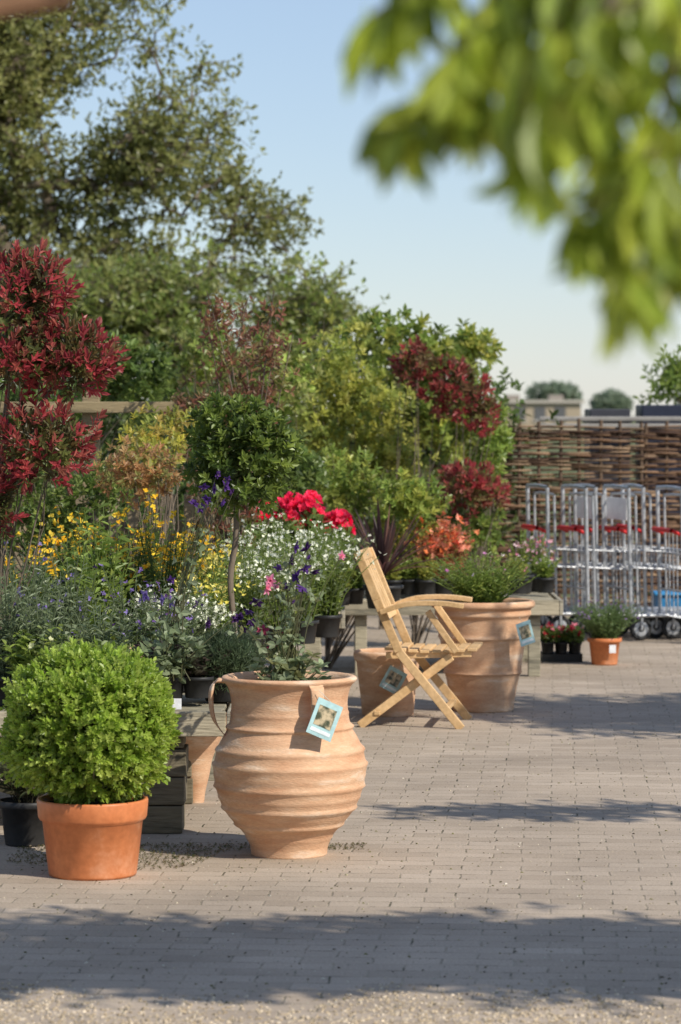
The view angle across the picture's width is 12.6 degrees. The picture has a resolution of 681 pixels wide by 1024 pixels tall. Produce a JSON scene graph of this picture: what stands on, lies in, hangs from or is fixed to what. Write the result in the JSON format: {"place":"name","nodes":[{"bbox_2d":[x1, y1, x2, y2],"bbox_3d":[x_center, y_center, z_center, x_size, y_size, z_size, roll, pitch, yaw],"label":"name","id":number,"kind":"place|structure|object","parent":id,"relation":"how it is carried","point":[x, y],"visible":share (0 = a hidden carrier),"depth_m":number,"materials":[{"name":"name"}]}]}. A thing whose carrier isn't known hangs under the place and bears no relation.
{"place":"outdoors","nodes":[
{"label":"outdoors","id":0,"kind":"place"},
{"bbox_2d":[0,0,71,18],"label":"parasol rib","id":1,"kind":"object","parent":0,"point":[11,8],"visible":1,"depth_m":3.16,"materials":[{"name":"brown wood"}]},
{"bbox_2d":[21,416,650,599],"bbox_3d":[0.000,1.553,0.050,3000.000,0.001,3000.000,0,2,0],"label":"ground","id":2,"kind":"structure","parent":0,"point":[554,472],"depth_m":76.44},
{"bbox_2d":[0,0,326,325],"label":"tree","id":3,"kind":"object","parent":2,"relation":"on","point":[26,89],"visible":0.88,"depth_m":34.69,"materials":[{"name":"green plant"}]},
{"bbox_2d":[0,231,389,422],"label":"green tree","id":4,"kind":"object","parent":2,"relation":"on","point":[141,308],"visible":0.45,"depth_m":30.58,"materials":[{"name":"green plant"}]},
{"bbox_2d":[48,376,680,423],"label":"distant trees","id":5,"kind":"object","parent":2,"relation":"on","point":[611,398],"visible":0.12,"depth_m":419.56,"materials":[{"name":"green plant"}]},
{"bbox_2d":[632,343,680,404],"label":"sapling","id":6,"kind":"object","parent":2,"relation":"on","point":[669,379],"visible":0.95,"depth_m":27.87,"materials":[{"name":"green plant"}]},
{"bbox_2d":[0,600,680,1023],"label":"paving","id":7,"kind":"structure","parent":0,"point":[254,920],"depth_m":9.98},
{"bbox_2d":[0,761,48,846],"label":"plant pot","id":8,"kind":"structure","parent":7,"relation":"on","point":[22,824],"depth_m":10.97,"materials":[{"name":"black plastic"}]},
{"bbox_2d":[0,329,178,591],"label":"green shrub","id":9,"kind":"object","parent":7,"relation":"on","point":[150,384],"visible":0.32,"depth_m":18.89,"materials":[{"name":"green plant"}]},
{"bbox_2d":[0,635,182,880],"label":"potted boxwood shrub","id":10,"kind":"object","parent":7,"relation":"on","point":[88,732],"visible":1,"depth_m":10.16,"materials":[{"name":"green plant"}]},
{"bbox_2d":[0,692,230,832],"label":"wooden display table","id":11,"kind":"object","parent":7,"relation":"on","point":[166,806],"visible":0.41,"depth_m":11.31,"materials":[{"name":"grey wood"}]},
{"bbox_2d":[0,570,49,705],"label":"flowering perennial","id":12,"kind":"object","parent":11,"relation":"on","point":[7,634],"visible":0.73,"depth_m":11.50,"materials":[{"name":"green plant"}]},
{"bbox_2d":[0,541,59,642],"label":"flowering perennial","id":13,"kind":"object","parent":11,"relation":"on","point":[28,577],"visible":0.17,"depth_m":12.10,"materials":[{"name":"green plant"}]},
{"bbox_2d":[0,629,62,684],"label":"leafy perennial","id":14,"kind":"object","parent":11,"relation":"on","point":[25,655],"visible":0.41,"depth_m":11.38,"materials":[{"name":"green plant"}]},
{"bbox_2d":[13,585,77,648],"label":"flowering perennial","id":15,"kind":"object","parent":11,"relation":"on","point":[46,617],"visible":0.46,"depth_m":11.46,"materials":[{"name":"green plant"}]},
{"bbox_2d":[27,623,84,656],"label":"cream flowering plant","id":16,"kind":"object","parent":11,"relation":"on","point":[51,642],"visible":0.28,"depth_m":11.36,"materials":[{"name":"green plant"}]},
{"bbox_2d":[20,550,100,641],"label":"flowering perennial","id":17,"kind":"object","parent":11,"relation":"on","point":[69,605],"visible":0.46,"depth_m":11.79,"materials":[{"name":"green plant"}]},
{"bbox_2d":[0,237,131,643],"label":"red photinia shrub","id":18,"kind":"object","parent":11,"relation":"on","point":[55,358],"visible":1,"depth_m":11.82,"materials":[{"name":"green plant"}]},
{"bbox_2d":[43,543,115,640],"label":"leafy perennial","id":19,"kind":"object","parent":11,"relation":"on","point":[86,574],"visible":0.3,"depth_m":12.19,"materials":[{"name":"green plant"}]},
{"bbox_2d":[61,597,145,646],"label":"flowering perennial","id":20,"kind":"object","parent":11,"relation":"on","point":[98,632],"visible":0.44,"depth_m":11.50,"materials":[{"name":"green plant"}]},
{"bbox_2d":[93,563,167,643],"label":"purple flowering perennial","id":21,"kind":"object","parent":11,"relation":"on","point":[136,639],"visible":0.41,"depth_m":12.06,"materials":[{"name":"green plant"}]},
{"bbox_2d":[131,583,188,648],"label":"purple flowering perennial","id":22,"kind":"object","parent":11,"relation":"on","point":[152,622],"visible":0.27,"depth_m":11.85,"materials":[{"name":"green plant"}]},
{"bbox_2d":[133,638,197,702],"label":"heuchera plant","id":23,"kind":"object","parent":11,"relation":"on","point":[177,685],"visible":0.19,"depth_m":11.48,"materials":[{"name":"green plant"}]},
{"bbox_2d":[151,577,206,691],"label":"purple flowering perennial","id":24,"kind":"object","parent":11,"relation":"on","point":[193,624],"visible":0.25,"depth_m":12.10,"materials":[{"name":"green plant"}]},
{"bbox_2d":[132,471,238,683],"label":"columbine plant","id":25,"kind":"object","parent":11,"relation":"on","point":[172,664],"visible":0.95,"depth_m":11.37,"materials":[{"name":"green plant"}]},
{"bbox_2d":[180,644,231,698],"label":"heuchera plant","id":26,"kind":"object","parent":11,"relation":"on","point":[197,687],"visible":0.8,"depth_m":11.49,"materials":[{"name":"black plant"}]},
{"bbox_2d":[190,623,268,701],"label":"lavender plant","id":27,"kind":"object","parent":11,"relation":"on","point":[243,653],"visible":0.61,"depth_m":11.59,"materials":[{"name":"green plant"}]},
{"bbox_2d":[0,392,232,623],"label":"wooden fence","id":28,"kind":"object","parent":7,"relation":"on","point":[86,407],"visible":0.06,"depth_m":16.29,"materials":[{"name":"brown wood"}]},
{"bbox_2d":[8,429,329,569],"bbox_3d":[-1.158,0.214,17.694,2.217,1.542,0.815,-1,2,-16],"label":"dark green shrub","id":29,"kind":"object","parent":7,"relation":"on","point":[312,475],"visible":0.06,"depth_m":17.70,"materials":[{"name":"green plant"}]},
{"bbox_2d":[7,842,368,869],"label":"moss patches","id":30,"kind":"object","parent":7,"relation":"on","point":[161,854],"visible":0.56,"depth_m":10.81,"materials":[{"name":"green plant"}]},
{"bbox_2d":[185,737,221,802],"bbox_3d":[-0.581,1.003,12.238,0.228,0.312,0.228,0,2,0],"label":"terracotta planter","id":31,"kind":"object","parent":7,"relation":"on","point":[201,751],"visible":0.41,"depth_m":12.18,"materials":[{"name":"ceramic"}]},
{"bbox_2d":[208,707,228,780],"bbox_3d":[-1.508,0.862,14.285,2.245,0.456,2.760,0,2,0],"label":"wooden display table","id":32,"kind":"object","parent":7,"relation":"on","point":[211,776],"depth_m":12.95,"materials":[{"name":"grey wood"}]},
{"bbox_2d":[1,538,66,603],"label":"yellow wallflower","id":33,"kind":"object","parent":32,"relation":"on","point":[51,571],"visible":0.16,"depth_m":13.37,"materials":[{"name":"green plant"}]},
{"bbox_2d":[3,546,72,629],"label":"leafy perennial","id":34,"kind":"object","parent":32,"relation":"on","point":[45,577],"visible":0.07,"depth_m":13.00,"materials":[{"name":"green plant"}]},
{"bbox_2d":[11,507,84,607],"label":"yellow wallflower","id":35,"kind":"object","parent":32,"relation":"on","point":[58,540],"visible":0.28,"depth_m":13.98,"materials":[{"name":"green plant"}]},
{"bbox_2d":[1,455,134,589],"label":"green shrub","id":36,"kind":"object","parent":32,"relation":"on","point":[94,496],"visible":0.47,"depth_m":14.95,"materials":[{"name":"green plant"}]},
{"bbox_2d":[42,507,127,605],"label":"yellow wallflower","id":37,"kind":"object","parent":32,"relation":"on","point":[79,538],"visible":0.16,"depth_m":13.62,"materials":[{"name":"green plant"}]},
{"bbox_2d":[56,500,142,639],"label":"leafy perennial","id":38,"kind":"object","parent":32,"relation":"on","point":[111,564],"visible":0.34,"depth_m":13.03,"materials":[{"name":"green plant"}]},
{"bbox_2d":[97,520,165,638],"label":"yellow wallflower","id":39,"kind":"object","parent":32,"relation":"on","point":[128,578],"visible":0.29,"depth_m":13.61,"materials":[{"name":"green plant"}]},
{"bbox_2d":[91,435,184,573],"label":"orange tinted shrub","id":40,"kind":"object","parent":32,"relation":"on","point":[135,475],"visible":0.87,"depth_m":14.54,"materials":[{"name":"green plant"}]},
{"bbox_2d":[108,488,171,633],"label":"yellow wallflower","id":41,"kind":"object","parent":32,"relation":"on","point":[158,525],"visible":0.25,"depth_m":14.20,"materials":[{"name":"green plant"}]},
{"bbox_2d":[115,401,199,592],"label":"golden shrub","id":42,"kind":"object","parent":32,"relation":"on","point":[170,429],"visible":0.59,"depth_m":15.21,"materials":[{"name":"yellow plant"}]},
{"bbox_2d":[125,511,202,637],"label":"yellow wallflower","id":43,"kind":"object","parent":32,"relation":"on","point":[151,572],"visible":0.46,"depth_m":13.49,"materials":[{"name":"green plant"}]},
{"bbox_2d":[127,584,206,638],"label":"white flowering plant","id":44,"kind":"object","parent":32,"relation":"on","point":[151,601],"visible":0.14,"depth_m":13.00,"materials":[{"name":"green plant"}]},
{"bbox_2d":[136,583,224,634],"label":"white flowering plant","id":45,"kind":"object","parent":32,"relation":"on","point":[191,610],"visible":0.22,"depth_m":12.94,"materials":[{"name":"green plant"}]},
{"bbox_2d":[140,518,223,597],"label":"yellow wallflower","id":46,"kind":"object","parent":32,"relation":"on","point":[178,545],"visible":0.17,"depth_m":13.80,"materials":[{"name":"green plant"}]},
{"bbox_2d":[173,570,235,625],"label":"yellow flowering plant","id":47,"kind":"object","parent":32,"relation":"on","point":[218,591],"visible":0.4,"depth_m":13.11,"materials":[{"name":"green plant"}]},
{"bbox_2d":[184,543,242,628],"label":"yellow flowering plant","id":48,"kind":"object","parent":32,"relation":"on","point":[211,575],"visible":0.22,"depth_m":13.43,"materials":[{"name":"green plant"}]},
{"bbox_2d":[181,589,248,639],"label":"white flowering plant","id":49,"kind":"object","parent":32,"relation":"on","point":[212,626],"visible":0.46,"depth_m":12.98,"materials":[{"name":"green plant"}]},
{"bbox_2d":[186,541,255,631],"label":"yellow flowering plant","id":50,"kind":"object","parent":32,"relation":"on","point":[209,564],"visible":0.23,"depth_m":13.69,"materials":[{"name":"green plant"}]},
{"bbox_2d":[164,287,306,574],"bbox_3d":[-0.555,-0.306,16.125,0.728,1.719,0.783,0,2,-8],"label":"bronze leaved shrub","id":51,"kind":"object","parent":32,"relation":"on","point":[269,353],"visible":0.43,"depth_m":15.92,"materials":[{"name":"brown plant"}]},
{"bbox_2d":[179,390,310,651],"bbox_3d":[-0.410,0.077,13.104,0.566,1.194,0.552,0,2,0],"label":"standard bay tree","id":52,"kind":"object","parent":32,"relation":"on","point":[241,434],"visible":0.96,"depth_m":12.99,"materials":[{"name":"green plant"}]},
{"bbox_2d":[197,522,297,625],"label":"white flowering plant","id":53,"kind":"object","parent":32,"relation":"on","point":[239,549],"visible":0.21,"depth_m":14.59,"materials":[{"name":"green plant"}]},
{"bbox_2d":[204,542,297,651],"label":"white flowering plant","id":54,"kind":"object","parent":32,"relation":"on","point":[251,592],"visible":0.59,"depth_m":13.97,"materials":[{"name":"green plant"}]},
{"bbox_2d":[226,508,302,614],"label":"white flowering plant","id":55,"kind":"object","parent":32,"relation":"on","point":[262,530],"visible":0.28,"depth_m":14.99,"materials":[{"name":"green plant"}]},
{"bbox_2d":[240,531,319,649],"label":"white flowering plant","id":56,"kind":"object","parent":32,"relation":"on","point":[271,621],"visible":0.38,"depth_m":14.18,"materials":[{"name":"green plant"}]},
{"bbox_2d":[249,519,360,643],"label":"white flowering plant","id":57,"kind":"object","parent":32,"relation":"on","point":[310,635],"visible":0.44,"depth_m":14.59,"materials":[{"name":"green plant"}]},
{"bbox_2d":[273,516,353,613],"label":"white flowering plant","id":58,"kind":"object","parent":32,"relation":"on","point":[324,529],"visible":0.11,"depth_m":15.30,"materials":[{"name":"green plant"}]},
{"bbox_2d":[282,521,386,637],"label":"white flowering plant","id":59,"kind":"object","parent":32,"relation":"on","point":[328,625],"visible":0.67,"depth_m":14.98,"materials":[{"name":"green plant"}]},
{"bbox_2d":[163,312,323,656],"bbox_3d":[-0.629,-0.185,19.674,1.177,2.211,0.598,1,2,39],"label":"green shrub","id":60,"kind":"object","parent":7,"relation":"on","point":[192,356],"visible":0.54,"depth_m":19.57,"materials":[{"name":"green plant"}]},
{"bbox_2d":[3,330,564,598],"bbox_3d":[-1.581,-0.170,24.365,6.715,2.550,1.493,0,2,0],"label":"hedge","id":61,"kind":"object","parent":7,"relation":"on","point":[514,418],"visible":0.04,"depth_m":24.18,"materials":[{"name":"green plant"}]},
{"bbox_2d":[208,670,367,858],"bbox_3d":[-0.183,0.888,10.783,0.560,0.630,0.566,0,2,0],"label":"terracotta urn","id":62,"kind":"object","parent":7,"relation":"on","point":[289,763],"visible":0.94,"depth_m":10.59,"materials":[{"name":"ceramic"}]},
{"bbox_2d":[234,541,345,680],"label":"columbine plant","id":63,"kind":"object","parent":62,"relation":"in","point":[288,661],"visible":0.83,"depth_m":10.76,"materials":[{"name":"green plant"}]},
{"bbox_2d":[302,606,344,670],"bbox_3d":[-1.403,0.763,17.359,2.855,0.456,0.910,0,2,0],"label":"wooden display table","id":64,"kind":"object","parent":7,"relation":"on","point":[315,647],"visible":0.11,"depth_m":16.94,"materials":[{"name":"grey wood"}]},
{"bbox_2d":[239,489,360,574],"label":"pink rhododendron","id":65,"kind":"object","parent":64,"relation":"on","point":[306,507],"visible":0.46,"depth_m":16.54,"materials":[{"name":"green plant"}]},
{"bbox_2d":[344,497,443,608],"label":"cordyline plant","id":66,"kind":"object","parent":64,"relation":"on","point":[384,543],"visible":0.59,"depth_m":17.16,"materials":[{"name":"brown plant"}]},
{"bbox_2d":[0,650,680,1004],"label":"paving grit","id":67,"kind":"object","parent":7,"relation":"on","point":[434,1003],"visible":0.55,"depth_m":9.35,"materials":[{"name":"gravel"}]},
{"bbox_2d":[281,296,439,639],"bbox_3d":[0.080,-0.294,20.927,1.210,2.347,1.012,0,2,0],"label":"yellow green shrub","id":68,"kind":"object","parent":7,"relation":"on","point":[339,384],"visible":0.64,"depth_m":20.84,"materials":[{"name":"green plant"}]},
{"bbox_2d":[283,442,452,668],"bbox_3d":[0.083,0.268,18.488,1.199,1.380,0.672,1,2,33],"label":"green shrub","id":69,"kind":"object","parent":7,"relation":"on","point":[414,493],"visible":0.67,"depth_m":18.45,"materials":[{"name":"green plant"}]},
{"bbox_2d":[353,648,418,716],"bbox_3d":[0.244,0.876,15.767,0.357,0.333,0.393,0,2,0],"label":"terracotta pot","id":70,"kind":"object","parent":7,"relation":"on","point":[381,678],"visible":0.63,"depth_m":15.66,"materials":[{"name":"ceramic"}]},
{"bbox_2d":[335,303,496,628],"bbox_3d":[0.548,-0.330,22.126,1.180,2.341,0.898,0,2,0],"label":"shrub","id":71,"kind":"object","parent":7,"relation":"on","point":[392,335],"visible":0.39,"depth_m":21.97,"materials":[{"name":"green plant"}]},
{"bbox_2d":[354,547,482,728],"bbox_3d":[0.393,0.627,15.325,0.602,0.884,0.575,0,2,7],"label":"wooden folding chair","id":72,"kind":"object","parent":7,"relation":"on","point":[387,606],"visible":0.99,"depth_m":15.13,"materials":[{"name":"brown wood"}]},
{"bbox_2d":[368,401,515,576],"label":"green shrub","id":73,"kind":"object","parent":7,"relation":"on","point":[500,451],"visible":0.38,"depth_m":20.16,"materials":[{"name":"green plant"}]},
{"bbox_2d":[387,334,502,644],"bbox_3d":[0.696,-0.143,20.395,0.772,2.078,0.526,0,2,0],"label":"red photinia shrub","id":74,"kind":"object","parent":7,"relation":"on","point":[455,386],"visible":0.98,"depth_m":20.32,"materials":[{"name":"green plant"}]},
{"bbox_2d":[340,591,562,676],"bbox_3d":[0.647,0.722,18.633,1.315,0.456,1.260,0,2,0],"label":"wooden display table","id":75,"kind":"object","parent":7,"relation":"on","point":[548,603],"visible":0.45,"depth_m":18.06,"materials":[{"name":"grey wood"}]},
{"bbox_2d":[347,564,364,603],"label":"potted bedding plant","id":76,"kind":"object","parent":75,"relation":"on","point":[357,594],"visible":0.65,"depth_m":17.28,"materials":[{"name":"green plant"}]},
{"bbox_2d":[382,518,434,593],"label":"flowering plant","id":77,"kind":"object","parent":75,"relation":"on","point":[406,549],"visible":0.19,"depth_m":18.59,"materials":[{"name":"green plant"}]},
{"bbox_2d":[398,555,423,594],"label":"potted bedding plant","id":78,"kind":"object","parent":75,"relation":"on","point":[409,576],"visible":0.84,"depth_m":18.19,"materials":[{"name":"green plant"}]},
{"bbox_2d":[412,555,441,594],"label":"potted bedding plant","id":79,"kind":"object","parent":75,"relation":"on","point":[425,585],"visible":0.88,"depth_m":18.15,"materials":[{"name":"green plant"}]},
{"bbox_2d":[403,517,464,593],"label":"coral flowering plant","id":80,"kind":"object","parent":75,"relation":"on","point":[431,551],"visible":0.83,"depth_m":18.28,"materials":[{"name":"orange plant"}]},
{"bbox_2d":[424,514,474,594],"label":"coral flowering plant","id":81,"kind":"object","parent":75,"relation":"on","point":[440,589],"visible":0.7,"depth_m":18.29,"materials":[{"name":"orange plant"}]},
{"bbox_2d":[441,511,479,594],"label":"coral flowering plant","id":82,"kind":"object","parent":75,"relation":"on","point":[462,548],"visible":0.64,"depth_m":18.39,"materials":[{"name":"orange plant"}]},
{"bbox_2d":[502,553,528,593],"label":"potted bedding plant","id":83,"kind":"object","parent":75,"relation":"on","point":[522,589],"visible":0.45,"depth_m":18.29,"materials":[{"name":"green plant"}]},
{"bbox_2d":[505,530,538,592],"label":"pink flowering plant","id":84,"kind":"object","parent":75,"relation":"on","point":[520,549],"visible":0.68,"depth_m":18.69,"materials":[{"name":"green plant"}]},
{"bbox_2d":[523,532,554,590],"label":"pink flowering plant","id":85,"kind":"object","parent":75,"relation":"on","point":[533,567],"visible":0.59,"depth_m":18.91,"materials":[{"name":"green plant"}]},
{"bbox_2d":[530,553,561,592],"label":"potted bedding plant","id":86,"kind":"object","parent":75,"relation":"on","point":[545,579],"visible":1,"depth_m":18.39,"materials":[{"name":"green plant"}]},
{"bbox_2d":[435,317,506,574],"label":"laurel shrub","id":87,"kind":"object","parent":7,"relation":"on","point":[474,343],"visible":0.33,"depth_m":22.66,"materials":[{"name":"green plant"}]},
{"bbox_2d":[436,457,512,573],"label":"red photinia shrub","id":88,"kind":"object","parent":7,"relation":"on","point":[480,487],"visible":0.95,"depth_m":19.79,"materials":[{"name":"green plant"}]},
{"bbox_2d":[432,598,534,712],"bbox_3d":[0.742,0.747,16.016,0.545,0.576,0.578,0,2,0],"label":"terracotta pot","id":89,"kind":"object","parent":7,"relation":"on","point":[484,678],"visible":0.72,"depth_m":15.85,"materials":[{"name":"ceramic"}]},
{"bbox_2d":[426,548,539,602],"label":"feathery plant","id":90,"kind":"object","parent":89,"relation":"in","point":[482,585],"visible":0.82,"depth_m":15.95,"materials":[{"name":"green plant"}]},
{"bbox_2d":[340,0,680,363],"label":"foreground tree","id":91,"kind":"object","parent":7,"relation":"on","point":[544,122],"visible":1,"depth_m":2.58,"materials":[{"name":"green plant"}]},
{"bbox_2d":[434,419,643,606],"bbox_3d":[1.550,0.024,24.011,1.641,1.513,0.088,0,2,0],"label":"woven willow fence","id":92,"kind":"object","parent":7,"relation":"on","point":[560,461],"visible":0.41,"depth_m":23.99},
{"bbox_2d":[540,621,585,661],"bbox_3d":[1.377,0.812,19.239,0.312,0.238,0.319,0,2,0],"label":"tray of red flowers","id":93,"kind":"object","parent":7,"relation":"on","point":[570,636],"visible":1,"depth_m":19.12,"materials":[{"name":"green plant"}]},
{"bbox_2d":[521,484,665,627],"bbox_3d":[1.764,0.331,21.402,0.949,1.060,0.535,0,2,-12],"label":"garden trolley","id":94,"kind":"object","parent":7,"relation":"on","point":[558,620],"visible":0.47,"depth_m":21.13,"materials":[{"name":"metal"}]},
{"bbox_2d":[568,597,644,664],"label":"potted lavender","id":95,"kind":"object","parent":7,"relation":"on","point":[606,627],"visible":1,"depth_m":18.86,"materials":[{"name":"green plant"}]},
{"bbox_2d":[556,484,680,636],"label":"garden trolley","id":96,"kind":"object","parent":7,"relation":"on","point":[569,529],"visible":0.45,"depth_m":21.08,"materials":[{"name":"metal"}]},
{"bbox_2d":[568,484,680,633],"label":"garden trolley","id":97,"kind":"object","parent":7,"relation":"on","point":[578,506],"visible":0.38,"depth_m":21.19,"materials":[{"name":"metal"}]},
{"bbox_2d":[598,484,680,639],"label":"garden trolley","id":98,"kind":"object","parent":7,"relation":"on","point":[619,509],"visible":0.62,"depth_m":20.95,"materials":[{"name":"metal"}]},
{"bbox_2d":[616,484,680,637],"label":"garden trolley","id":99,"kind":"object","parent":7,"relation":"on","point":[656,625],"visible":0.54,"depth_m":21.11,"materials":[{"name":"metal"}]},
{"bbox_2d":[643,421,680,606],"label":"woven willow fence","id":100,"kind":"object","parent":7,"relation":"on","point":[666,446],"visible":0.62,"depth_m":24.02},
{"bbox_2d":[650,590,680,606],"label":"blue plastic crate","id":101,"kind":"object","parent":7,"relation":"on","point":[655,594],"visible":0.38,"depth_m":22.03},
{"bbox_2d":[651,485,680,638],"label":"garden trolley","id":102,"kind":"object","parent":7,"relation":"on","point":[671,627],"visible":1,"depth_m":21.04,"materials":[{"name":"metal"}]},
{"bbox_2d":[0,980,680,1023],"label":"gravel","id":103,"kind":"structure","parent":0,"point":[503,1014],"depth_m":7.95,"materials":[{"name":"gravel"}]},
{"bbox_2d":[0,0,680,415],"label":"sky","id":104,"kind":"structure","parent":0,"point":[449,255],"materials":[{"name":"blue"}]},
{"bbox_2d":[381,395,584,431],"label":"building","id":105,"kind":"structure","parent":0,"point":[535,409],"depth_m":249.85,"materials":[{"name":"concrete"}]},
{"bbox_2d":[539,405,680,591],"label":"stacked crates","id":106,"kind":"object","parent":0,"point":[655,415],"visible":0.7,"depth_m":26.49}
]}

